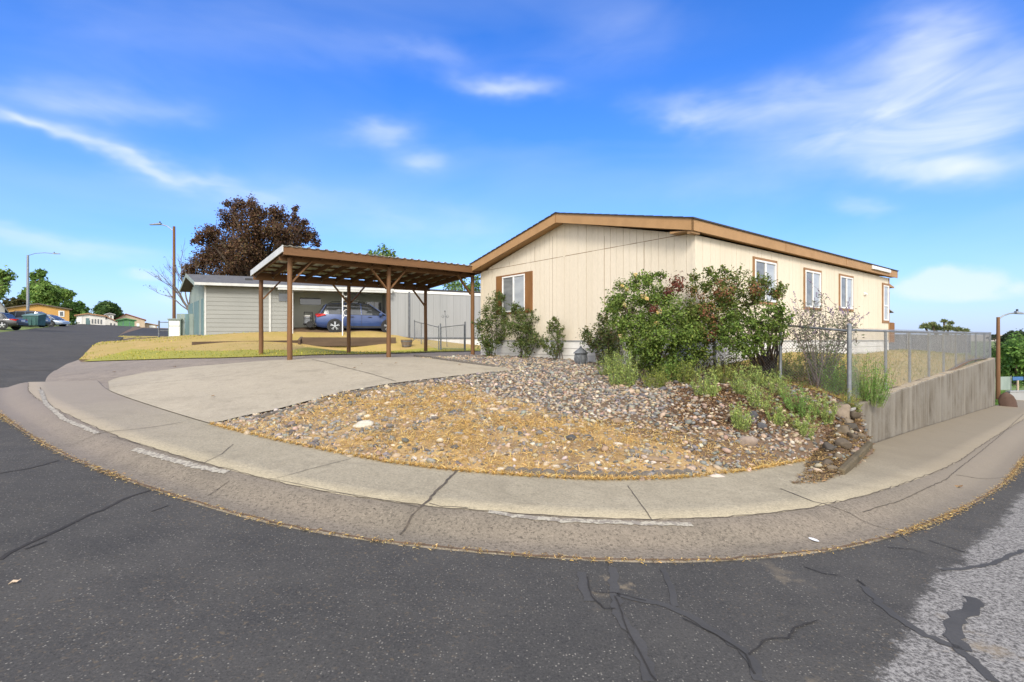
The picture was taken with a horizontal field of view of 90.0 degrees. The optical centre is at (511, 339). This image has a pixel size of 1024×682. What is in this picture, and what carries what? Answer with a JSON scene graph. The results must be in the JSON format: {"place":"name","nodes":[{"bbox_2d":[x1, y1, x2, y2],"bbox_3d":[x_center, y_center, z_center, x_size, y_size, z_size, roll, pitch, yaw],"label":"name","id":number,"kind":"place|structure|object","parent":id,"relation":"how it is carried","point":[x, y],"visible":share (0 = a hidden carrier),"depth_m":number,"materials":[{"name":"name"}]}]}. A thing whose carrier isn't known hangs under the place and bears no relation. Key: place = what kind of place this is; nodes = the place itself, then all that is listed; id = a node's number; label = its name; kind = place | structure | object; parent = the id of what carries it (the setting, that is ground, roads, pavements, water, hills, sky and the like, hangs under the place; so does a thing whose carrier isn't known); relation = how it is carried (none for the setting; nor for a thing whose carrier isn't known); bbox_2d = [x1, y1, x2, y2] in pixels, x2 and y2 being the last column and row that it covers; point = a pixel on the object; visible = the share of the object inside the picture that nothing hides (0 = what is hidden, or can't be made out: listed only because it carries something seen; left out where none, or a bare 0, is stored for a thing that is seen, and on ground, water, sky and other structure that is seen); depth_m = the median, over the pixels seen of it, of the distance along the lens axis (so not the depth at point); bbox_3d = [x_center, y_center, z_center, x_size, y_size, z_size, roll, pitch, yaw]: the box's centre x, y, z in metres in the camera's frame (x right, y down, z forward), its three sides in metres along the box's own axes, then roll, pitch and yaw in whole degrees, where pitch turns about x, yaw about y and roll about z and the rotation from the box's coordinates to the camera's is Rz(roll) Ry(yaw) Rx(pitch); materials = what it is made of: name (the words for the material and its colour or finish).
{"place":"outdoors","nodes":[
{"label":"outdoors","id":0,"kind":"place"},
{"bbox_2d":[0,324,139,369],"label":"road","id":1,"kind":"structure","parent":0,"point":[52,348],"depth_m":27.33,"materials":[{"name":"grey asphalt"}]},
{"bbox_2d":[119,328,167,340],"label":"side street","id":2,"kind":"structure","parent":0,"point":[146,332],"depth_m":48.89,"materials":[{"name":"grey asphalt"}]},
{"bbox_2d":[149,221,175,317],"bbox_3d":[-25.922,-4.730,38.000,1.915,8.072,0.230,0,0,0],"label":"street light","id":3,"kind":"object","parent":2,"relation":"on","point":[174,274],"visible":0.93,"depth_m":37.93,"materials":[{"name":"metal"}]},
{"bbox_2d":[45,351,480,403],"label":"old driveway","id":4,"kind":"structure","parent":0,"point":[101,371],"depth_m":15.04,"materials":[{"name":"concrete"}]},
{"bbox_2d":[250,245,481,359],"bbox_3d":[-4.564,-0.921,16.862,6.592,3.105,3.860,0,0,-38],"label":"carport","id":5,"kind":"object","parent":4,"relation":"on","point":[388,273],"visible":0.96,"depth_m":16.33,"materials":[{"name":"wood"}]},
{"bbox_2d":[80,331,480,359],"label":"lawn","id":6,"kind":"structure","parent":0,"point":[248,338],"depth_m":23.91,"materials":[{"name":"plant"}]},
{"bbox_2d":[143,243,219,309],"bbox_3d":[-21.483,-3.583,32.944,4.712,5.953,2.111,0,0,-12],"label":"bare tree","id":7,"kind":"object","parent":6,"relation":"on","point":[178,293],"visible":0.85,"depth_m":32.89,"materials":[{"name":"grey plant"}]},
{"bbox_2d":[302,337,395,345],"bbox_3d":[-8.131,0.109,25.762,4.525,0.440,0.120,0,0,-23],"label":"bed timber","id":8,"kind":"object","parent":6,"relation":"on","point":[338,341],"visible":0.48,"depth_m":25.57,"materials":[{"name":"brown wood"}]},
{"bbox_2d":[414,320,465,350],"bbox_3d":[-3.643,-0.215,24.707,0.068,1.711,7.299,0,0,-28],"label":"garden fence","id":9,"kind":"object","parent":6,"relation":"on","point":[441,337],"visible":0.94,"depth_m":24.12,"materials":[{"name":"metal"}]},
{"bbox_2d":[86,347,479,360],"bbox_3d":[-8.482,0.650,20.588,14.379,0.687,10.107,0,0,0],"label":"lawn strip","id":10,"kind":"object","parent":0,"point":[210,353],"visible":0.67,"depth_m":17.81,"materials":[{"name":"yellow plant"}]},
{"bbox_2d":[108,357,513,422],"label":"driveway","id":11,"kind":"structure","parent":0,"point":[241,389],"depth_m":11.05,"materials":[{"name":"concrete"}]},
{"bbox_2d":[0,370,1023,681],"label":"road","id":12,"kind":"structure","parent":0,"point":[134,588],"depth_m":3.22,"materials":[{"name":"grey asphalt"}]},
{"bbox_2d":[0,460,167,559],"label":"road crack","id":13,"kind":"object","parent":12,"relation":"on","point":[23,545],"visible":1,"depth_m":4.04,"materials":[{"name":"black asphalt"}]},
{"bbox_2d":[587,540,963,679],"bbox_3d":[2.335,1.784,3.635,3.782,0.198,1.196,0,0,-19],"label":"fine crack","id":14,"kind":"object","parent":12,"relation":"on","point":[763,640],"visible":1,"depth_m":3.03,"materials":[{"name":"black asphalt"}]},
{"bbox_2d":[576,549,1023,681],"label":"sealed crack","id":15,"kind":"object","parent":12,"relation":"on","point":[953,634],"visible":1,"depth_m":3.22,"materials":[{"name":"black asphalt"}]},
{"bbox_2d":[0,382,1023,562],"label":"curb","id":16,"kind":"structure","parent":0,"point":[824,525],"depth_m":4.74,"materials":[{"name":"grey concrete"}]},
{"bbox_2d":[0,413,1023,560],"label":"gutter gap","id":17,"kind":"object","parent":16,"relation":"on","point":[867,540],"visible":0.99,"depth_m":4.33,"materials":[{"name":"soil"}]},
{"bbox_2d":[0,411,1023,563],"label":"gutter straw","id":18,"kind":"object","parent":17,"relation":"on","point":[802,555],"visible":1,"depth_m":5.10,"materials":[{"name":"yellow plant"}]},
{"bbox_2d":[0,324,1023,390],"bbox_3d":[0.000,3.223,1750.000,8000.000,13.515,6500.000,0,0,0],"label":"ground","id":19,"kind":"structure","parent":0,"point":[34,327],"depth_m":56.27,"materials":[{"name":"grey plant"}]},
{"bbox_2d":[0,265,18,299],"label":"leafy tree","id":20,"kind":"object","parent":19,"relation":"on","point":[5,277],"visible":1,"depth_m":39.49,"materials":[{"name":"green plant"}]},
{"bbox_2d":[2,296,25,306],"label":"leafy tree","id":21,"kind":"object","parent":19,"relation":"on","point":[14,301],"visible":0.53,"depth_m":84.33,"materials":[{"name":"green plant"}]},
{"bbox_2d":[0,312,28,329],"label":"parked car","id":22,"kind":"object","parent":19,"relation":"on","point":[10,320],"visible":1,"depth_m":43.88,"materials":[{"name":"paint"}]},
{"bbox_2d":[9,310,50,326],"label":"parked car","id":23,"kind":"object","parent":19,"relation":"on","point":[17,314],"visible":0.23,"depth_m":55.47,"materials":[{"name":"paint"}]},
{"bbox_2d":[22,313,45,325],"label":"dumpster","id":24,"kind":"object","parent":19,"relation":"on","point":[36,319],"visible":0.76,"depth_m":51.59,"materials":[{"name":"green metal"}]},
{"bbox_2d":[5,303,71,320],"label":"ochre house","id":25,"kind":"structure","parent":19,"relation":"on","point":[62,312],"depth_m":70.75,"materials":[{"name":"paint"}]},
{"bbox_2d":[26,252,59,309],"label":"street light","id":26,"kind":"object","parent":19,"relation":"on","point":[27,282],"visible":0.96,"depth_m":61.89,"materials":[{"name":"metal"}]},
{"bbox_2d":[17,268,77,306],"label":"leafy tree","id":27,"kind":"object","parent":19,"relation":"on","point":[42,290],"visible":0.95,"depth_m":85.97,"materials":[{"name":"green plant"}]},
{"bbox_2d":[33,314,69,326],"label":"parked car","id":28,"kind":"object","parent":19,"relation":"on","point":[57,320],"visible":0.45,"depth_m":59.65,"materials":[{"name":"paint"}]},
{"bbox_2d":[58,300,91,322],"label":"leafy tree","id":29,"kind":"object","parent":19,"relation":"on","point":[79,307],"visible":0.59,"depth_m":91.38,"materials":[{"name":"green plant"}]},
{"bbox_2d":[74,313,107,324],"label":"house","id":30,"kind":"structure","parent":19,"relation":"on","point":[95,319],"depth_m":83.18,"materials":[{"name":"white paint"}]},
{"bbox_2d":[92,300,123,319],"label":"leafy tree","id":31,"kind":"object","parent":19,"relation":"on","point":[104,307],"visible":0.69,"depth_m":118.30,"materials":[{"name":"green plant"}]},
{"bbox_2d":[115,314,145,326],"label":"red roof house","id":32,"kind":"structure","parent":19,"relation":"on","point":[140,322],"depth_m":122.42,"materials":[{"name":"beige paint"}]},
{"bbox_2d":[847,358,994,442],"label":"retaining wall","id":33,"kind":"structure","parent":19,"relation":"on","point":[939,397],"depth_m":13.18,"materials":[{"name":"concrete"}]},
{"bbox_2d":[847,323,990,402],"bbox_3d":[13.140,0.480,15.435,18.813,1.580,0.084,0,0,-41],"label":"chain link fence","id":34,"kind":"object","parent":33,"relation":"on","point":[942,343],"visible":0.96,"depth_m":12.52,"materials":[{"name":"metal"}]},
{"bbox_2d":[919,318,970,334],"bbox_3d":[27.941,-0.229,33.037,3.165,2.310,1.982,0,0,0],"label":"spiky tree","id":35,"kind":"object","parent":19,"relation":"on","point":[933,325],"visible":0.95,"depth_m":33.05,"materials":[{"name":"green plant"}]},
{"bbox_2d":[991,331,1023,384],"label":"valley tree","id":36,"kind":"object","parent":19,"relation":"on","point":[1012,357],"visible":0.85,"depth_m":60.04,"materials":[{"name":"green plant"}]},
{"bbox_2d":[996,309,1023,398],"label":"street light","id":37,"kind":"object","parent":19,"relation":"on","point":[998,381],"visible":0.98,"depth_m":26.94,"materials":[{"name":"metal"}]},
{"bbox_2d":[0,0,1023,334],"label":"sky","id":38,"kind":"structure","parent":0,"point":[885,133],"materials":[{"name":"blue"}]},
{"bbox_2d":[28,381,1023,518],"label":"sidewalk","id":39,"kind":"structure","parent":0,"point":[900,459],"depth_m":5.90,"materials":[{"name":"concrete"}]},
{"bbox_2d":[207,422,813,479],"bbox_3d":[0.677,1.546,6.993,10.528,0.641,2.640,0,0,-4],"label":"edge straw","id":40,"kind":"object","parent":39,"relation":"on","point":[228,427],"visible":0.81,"depth_m":6.10,"materials":[{"name":"yellow plant"}]},
{"bbox_2d":[27,383,1022,540],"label":"sidewalk joint","id":41,"kind":"object","parent":39,"relation":"on","point":[436,490],"visible":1,"depth_m":5.23,"materials":[{"name":"grey concrete"}]},
{"bbox_2d":[837,441,872,474],"bbox_3d":[5.112,1.752,7.595,0.090,0.125,2.222,0,1,43],"label":"edging block","id":42,"kind":"object","parent":39,"relation":"on","point":[845,467],"depth_m":7.41,"materials":[{"name":"concrete"}]},
{"bbox_2d":[998,392,1017,406],"bbox_3d":[20.434,2.648,21.149,0.590,0.995,0.398,0,0,0],"label":"rubble rock","id":43,"kind":"object","parent":39,"relation":"on","point":[1007,399],"visible":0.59,"depth_m":21.02,"materials":[{"name":"stone"}]},
{"bbox_2d":[79,327,982,478],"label":"yard","id":44,"kind":"structure","parent":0,"point":[663,419],"depth_m":8.18,"materials":[{"name":"stone"}]},
{"bbox_2d":[167,318,182,336],"bbox_3d":[-18.276,-0.608,27.829,0.660,1.050,0.590,0,0,-20],"label":"utility cabinet","id":45,"kind":"object","parent":44,"relation":"on","point":[174,326],"visible":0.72,"depth_m":27.58,"materials":[{"name":"grey metal"}]},
{"bbox_2d":[177,314,193,335],"bbox_3d":[-17.758,-0.695,28.004,1.000,1.420,0.070,0,0,-20],"label":"board fence","id":46,"kind":"object","parent":44,"relation":"on","point":[188,324],"visible":0.58,"depth_m":27.98,"materials":[{"name":"wood"}]},
{"bbox_2d":[179,193,321,280],"bbox_3d":[-19.065,-5.051,35.920,10.551,9.973,7.436,0,0,0],"label":"purple maple tree","id":47,"kind":"object","parent":44,"relation":"on","point":[244,251],"visible":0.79,"depth_m":34.67,"materials":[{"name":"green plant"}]},
{"bbox_2d":[179,274,393,335],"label":"neighbour house","id":48,"kind":"structure","parent":44,"relation":"on","point":[221,304],"depth_m":26.07,"materials":[{"name":"grey"}]},
{"bbox_2d":[188,298,203,334],"bbox_3d":[-17.084,-0.905,27.620,0.029,2.250,5.959,0,0,-38],"label":"end door","id":49,"kind":"structure","parent":48,"relation":"in","point":[196,304],"depth_m":26.84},
{"bbox_2d":[314,301,386,331],"bbox_3d":[-8.488,-1.198,28.646,4.770,1.751,2.140,0,0,-22],"label":"parked car","id":50,"kind":"object","parent":44,"relation":"on","point":[363,316],"visible":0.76,"depth_m":27.68,"materials":[{"name":"paint"}]},
{"bbox_2d":[367,243,396,280],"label":"green tree","id":51,"kind":"object","parent":44,"relation":"on","point":[386,253],"visible":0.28,"depth_m":45.57,"materials":[{"name":"green plant"}]},
{"bbox_2d":[391,289,480,344],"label":"panel house","id":52,"kind":"structure","parent":44,"relation":"on","point":[407,308],"depth_m":29.07,"materials":[{"name":"white metal"}]},
{"bbox_2d":[442,278,468,290],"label":"green tree","id":53,"kind":"object","parent":44,"relation":"on","point":[457,284],"visible":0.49,"depth_m":41.16,"materials":[{"name":"green plant"}]},
{"bbox_2d":[471,289,508,355],"bbox_3d":[-0.642,-0.493,15.807,1.261,2.243,1.307,0,0,0],"label":"rose bush","id":54,"kind":"object","parent":44,"relation":"on","point":[487,321],"visible":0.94,"depth_m":15.66,"materials":[{"name":"green plant"}]},
{"bbox_2d":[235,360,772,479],"bbox_3d":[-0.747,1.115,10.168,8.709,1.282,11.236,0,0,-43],"label":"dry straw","id":55,"kind":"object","parent":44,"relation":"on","point":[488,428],"visible":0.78,"depth_m":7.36,"materials":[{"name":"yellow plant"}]},
{"bbox_2d":[499,301,543,357],"bbox_3d":[0.367,-0.264,14.925,1.491,1.781,1.495,0,0,0],"label":"rose bush","id":56,"kind":"object","parent":44,"relation":"on","point":[517,318],"visible":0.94,"depth_m":14.72,"materials":[{"name":"green plant"}]},
{"bbox_2d":[222,355,827,480],"bbox_3d":[-0.862,1.122,10.226,8.760,1.325,11.240,0,0,-42],"label":"dry straw","id":57,"kind":"object","parent":44,"relation":"on","point":[475,399],"visible":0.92,"depth_m":7.25,"materials":[{"name":"yellow plant"}]},
{"bbox_2d":[214,387,840,480],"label":"river pebbles","id":58,"kind":"object","parent":44,"relation":"on","point":[630,407],"visible":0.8,"depth_m":7.63,"materials":[{"name":"grey gravel"}]},
{"bbox_2d":[504,466,554,474],"bbox_3d":[0.201,1.554,5.893,0.591,0.150,0.045,3,0,2],"label":"edging stone","id":59,"kind":"object","parent":44,"relation":"on","point":[533,470],"visible":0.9,"depth_m":5.87,"materials":[{"name":"stone"}]},
{"bbox_2d":[537,315,566,359],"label":"rose bush","id":60,"kind":"object","parent":44,"relation":"on","point":[554,319],"visible":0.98,"depth_m":13.86,"materials":[{"name":"green plant"}]},
{"bbox_2d":[574,346,587,364],"bbox_3d":[1.736,0.400,12.929,0.381,0.475,0.374,0,0,-23],"label":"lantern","id":61,"kind":"object","parent":44,"relation":"on","point":[580,356],"visible":0.95,"depth_m":12.80,"materials":[{"name":"grey metal"}]},
{"bbox_2d":[556,469,606,476],"bbox_3d":[0.796,1.585,5.906,0.590,0.150,0.046,3,0,-6],"label":"edging stone","id":62,"kind":"object","parent":44,"relation":"on","point":[561,471],"visible":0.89,"depth_m":5.89,"materials":[{"name":"stone"}]},
{"bbox_2d":[325,354,845,403],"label":"river pebbles","id":63,"kind":"object","parent":44,"relation":"on","point":[543,366],"visible":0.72,"depth_m":10.36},
{"bbox_2d":[638,364,670,388],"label":"weed","id":64,"kind":"object","parent":63,"relation":"on","point":[648,381],"visible":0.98,"depth_m":9.65,"materials":[{"name":"green plant"}]},
{"bbox_2d":[709,357,739,383],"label":"weed","id":65,"kind":"object","parent":63,"relation":"on","point":[719,372],"visible":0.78,"depth_m":9.55,"materials":[{"name":"green plant"}]},
{"bbox_2d":[577,312,624,364],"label":"rose bush","id":66,"kind":"object","parent":44,"relation":"on","point":[607,336],"visible":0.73,"depth_m":12.46,"materials":[{"name":"green plant"}]},
{"bbox_2d":[595,345,622,374],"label":"weed","id":67,"kind":"object","parent":44,"relation":"on","point":[604,364],"visible":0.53,"depth_m":11.06,"materials":[{"name":"green plant"}]},
{"bbox_2d":[604,347,642,386],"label":"weed","id":68,"kind":"object","parent":44,"relation":"on","point":[622,378],"visible":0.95,"depth_m":9.97,"materials":[{"name":"green plant"}]},
{"bbox_2d":[607,471,650,476],"bbox_3d":[1.381,1.620,6.000,0.591,0.150,0.045,3,-1,-15],"label":"edging stone","id":69,"kind":"object","parent":44,"relation":"on","point":[624,473],"visible":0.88,"depth_m":5.98,"materials":[{"name":"stone"}]},
{"bbox_2d":[600,269,716,377],"bbox_3d":[3.067,-0.340,10.470,2.572,2.336,1.914,0,0,0],"label":"flowering shrub","id":70,"kind":"object","parent":44,"relation":"on","point":[651,344],"visible":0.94,"depth_m":10.24,"materials":[{"name":"green plant"}]},
{"bbox_2d":[469,212,897,371],"bbox_3d":[6.737,-1.316,18.186,14.206,4.242,8.364,0,0,-38],"label":"manufactured home","id":71,"kind":"object","parent":44,"relation":"on","point":[567,269],"visible":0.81,"depth_m":13.76,"materials":[{"name":"beige"}]},
{"bbox_2d":[496,271,532,314],"bbox_3d":[0.044,-1.410,15.738,0.039,1.220,1.780,0,0,-38],"label":"window","id":72,"kind":"structure","parent":71,"relation":"in","point":[517,287],"depth_m":15.63,"materials":[{"name":"white glass"}]},
{"bbox_2d":[753,256,776,304],"bbox_3d":[6.340,-1.450,12.801,1.240,1.140,0.039,0,0,-38],"label":"window","id":73,"kind":"structure","parent":71,"relation":"in","point":[762,265],"depth_m":12.80,"materials":[{"name":"grey glass"}]},
{"bbox_2d":[803,267,821,310],"bbox_3d":[8.550,-1.420,14.544,1.170,1.160,0.039,0,0,-38],"label":"window","id":74,"kind":"structure","parent":71,"relation":"in","point":[815,276],"depth_m":14.49,"materials":[{"name":"grey glass"}]},
{"bbox_2d":[839,273,853,311],"bbox_3d":[10.517,-1.465,16.095,1.160,1.130,0.039,0,0,-38],"label":"window","id":75,"kind":"structure","parent":71,"relation":"in","point":[846,282],"depth_m":16.07,"materials":[{"name":"grey glass"}]},
{"bbox_2d":[882,283,888,322],"bbox_3d":[13.435,-1.310,18.392,0.710,1.420,0.039,0,0,-38],"label":"window","id":76,"kind":"structure","parent":71,"relation":"in","point":[885,287],"depth_m":18.39,"materials":[{"name":"white paint"}]},
{"bbox_2d":[674,358,704,383],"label":"weed","id":77,"kind":"object","parent":44,"relation":"on","point":[691,374],"visible":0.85,"depth_m":9.77,"materials":[{"name":"green plant"}]},
{"bbox_2d":[690,369,721,396],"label":"weed","id":78,"kind":"object","parent":44,"relation":"on","point":[713,387],"visible":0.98,"depth_m":8.85,"materials":[{"name":"green plant"}]},
{"bbox_2d":[624,351,854,387],"bbox_3d":[5.087,0.649,10.880,5.523,0.839,3.412,0,0,0],"label":"ground cover","id":79,"kind":"object","parent":44,"relation":"on","point":[748,368],"visible":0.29,"depth_m":10.33,"materials":[{"name":"green plant"}]},
{"bbox_2d":[727,365,751,395],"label":"weed","id":80,"kind":"object","parent":44,"relation":"on","point":[740,387],"visible":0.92,"depth_m":8.85,"materials":[{"name":"green plant"}]},
{"bbox_2d":[729,401,754,431],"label":"weed","id":81,"kind":"object","parent":44,"relation":"on","point":[736,420],"visible":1,"depth_m":7.75,"materials":[{"name":"green plant"}]},
{"bbox_2d":[738,436,757,446],"bbox_3d":[3.409,1.483,7.415,0.283,0.180,0.176,0,0,0],"label":"rock","id":82,"kind":"object","parent":44,"relation":"on","point":[750,441],"visible":0.83,"depth_m":7.35,"materials":[{"name":"stone"}]},
{"bbox_2d":[744,362,774,387],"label":"weed","id":83,"kind":"object","parent":44,"relation":"on","point":[759,379],"visible":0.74,"depth_m":9.38,"materials":[{"name":"green plant"}]},
{"bbox_2d":[744,371,775,411],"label":"weed","id":84,"kind":"object","parent":44,"relation":"on","point":[757,397],"visible":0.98,"depth_m":8.39,"materials":[{"name":"green plant"}]},
{"bbox_2d":[656,376,864,444],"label":"leaf litter","id":85,"kind":"object","parent":44,"relation":"on","point":[729,400],"visible":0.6,"depth_m":8.50,"materials":[{"name":"brown plant"}]},
{"bbox_2d":[762,400,791,427],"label":"weed","id":86,"kind":"object","parent":44,"relation":"on","point":[777,417],"visible":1,"depth_m":8.11,"materials":[{"name":"green plant"}]},
{"bbox_2d":[766,371,791,397],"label":"weed","id":87,"kind":"object","parent":44,"relation":"on","point":[779,384],"visible":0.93,"depth_m":9.01,"materials":[{"name":"green plant"}]},
{"bbox_2d":[780,385,821,423],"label":"weed","id":88,"kind":"object","parent":44,"relation":"on","point":[801,404],"visible":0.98,"depth_m":8.57,"materials":[{"name":"green plant"}]},
{"bbox_2d":[785,409,820,439],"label":"weed","id":89,"kind":"object","parent":44,"relation":"on","point":[803,428],"visible":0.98,"depth_m":8.15,"materials":[{"name":"green plant"}]},
{"bbox_2d":[805,383,841,426],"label":"weed","id":90,"kind":"object","parent":44,"relation":"on","point":[824,415],"visible":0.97,"depth_m":8.65,"materials":[{"name":"green plant"}]},
{"bbox_2d":[778,279,869,387],"bbox_3d":[5.872,-0.070,9.829,2.084,2.156,1.173,0,0,0],"label":"butterfly bush","id":91,"kind":"object","parent":44,"relation":"on","point":[826,335],"visible":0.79,"depth_m":9.73,"materials":[{"name":"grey plant"}]},
{"bbox_2d":[815,407,872,481],"bbox_3d":[4.724,1.532,7.505,0.570,0.767,3.952,0,0,44],"label":"rock bank","id":92,"kind":"object","parent":44,"relation":"on","point":[860,427],"visible":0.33,"depth_m":8.19,"materials":[{"name":"stone"}]},
{"bbox_2d":[791,407,872,482],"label":"river pebbles","id":93,"kind":"object","parent":92,"relation":"on","point":[819,465],"visible":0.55,"depth_m":7.78,"materials":[{"name":"grey stone"}]},
{"bbox_2d":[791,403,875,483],"bbox_3d":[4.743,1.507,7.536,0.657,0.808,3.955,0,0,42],"label":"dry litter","id":94,"kind":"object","parent":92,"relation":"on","point":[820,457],"visible":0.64,"depth_m":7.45,"materials":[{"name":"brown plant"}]},
{"bbox_2d":[833,404,850,419],"bbox_3d":[5.776,1.302,8.930,0.349,0.364,0.282,0,0,-24],"label":"rock","id":95,"kind":"object","parent":92,"relation":"on","point":[844,410],"visible":0.56,"depth_m":8.84,"materials":[{"name":"stone"}]},
{"bbox_2d":[840,350,898,407],"bbox_3d":[6.714,0.727,9.615,0.998,1.090,0.780,0,0,0],"label":"weed","id":96,"kind":"object","parent":44,"relation":"on","point":[873,394],"visible":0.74,"depth_m":9.50,"materials":[{"name":"green plant"}]},
{"bbox_2d":[889,332,970,353],"bbox_3d":[22.065,0.327,27.006,11.361,1.380,0.075,0,0,-32],"label":"screened fence","id":97,"kind":"object","parent":44,"relation":"on","point":[922,343],"visible":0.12,"depth_m":26.80,"materials":[{"name":"metal"}]},
{"bbox_2d":[698,348,986,400],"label":"back lawn","id":98,"kind":"structure","parent":0,"point":[877,361],"depth_m":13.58,"materials":[{"name":"plant"}]},
{"bbox_2d":[677,263,789,366],"bbox_3d":[4.405,-0.351,10.168,2.213,2.340,1.242,0,0,-7],"label":"berry shrub","id":99,"kind":"object","parent":98,"relation":"on","point":[723,301],"visible":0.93,"depth_m":10.08,"materials":[{"name":"green plant"}]},
{"bbox_2d":[708,300,798,375],"bbox_3d":[4.754,0.053,9.758,2.026,1.603,1.143,0,0,-32],"label":"leafy shrub","id":100,"kind":"object","parent":98,"relation":"on","point":[759,336],"visible":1,"depth_m":9.56,"materials":[{"name":"green plant"}]},
{"bbox_2d":[709,319,846,395],"bbox_3d":[5.161,0.285,10.169,2.540,1.511,0.062,0,0,44],"label":"chain link fence","id":101,"kind":"object","parent":98,"relation":"on","point":[781,352],"visible":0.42,"depth_m":9.77,"materials":[{"name":"metal"}]},
{"bbox_2d":[768,352,800,378],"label":"weed","id":102,"kind":"object","parent":98,"relation":"on","point":[784,366],"visible":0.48,"depth_m":10.35,"materials":[{"name":"green plant"}]},
{"bbox_2d":[817,351,853,395],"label":"weed","id":103,"kind":"object","parent":98,"relation":"on","point":[839,388],"visible":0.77,"depth_m":9.62,"materials":[{"name":"green plant"}]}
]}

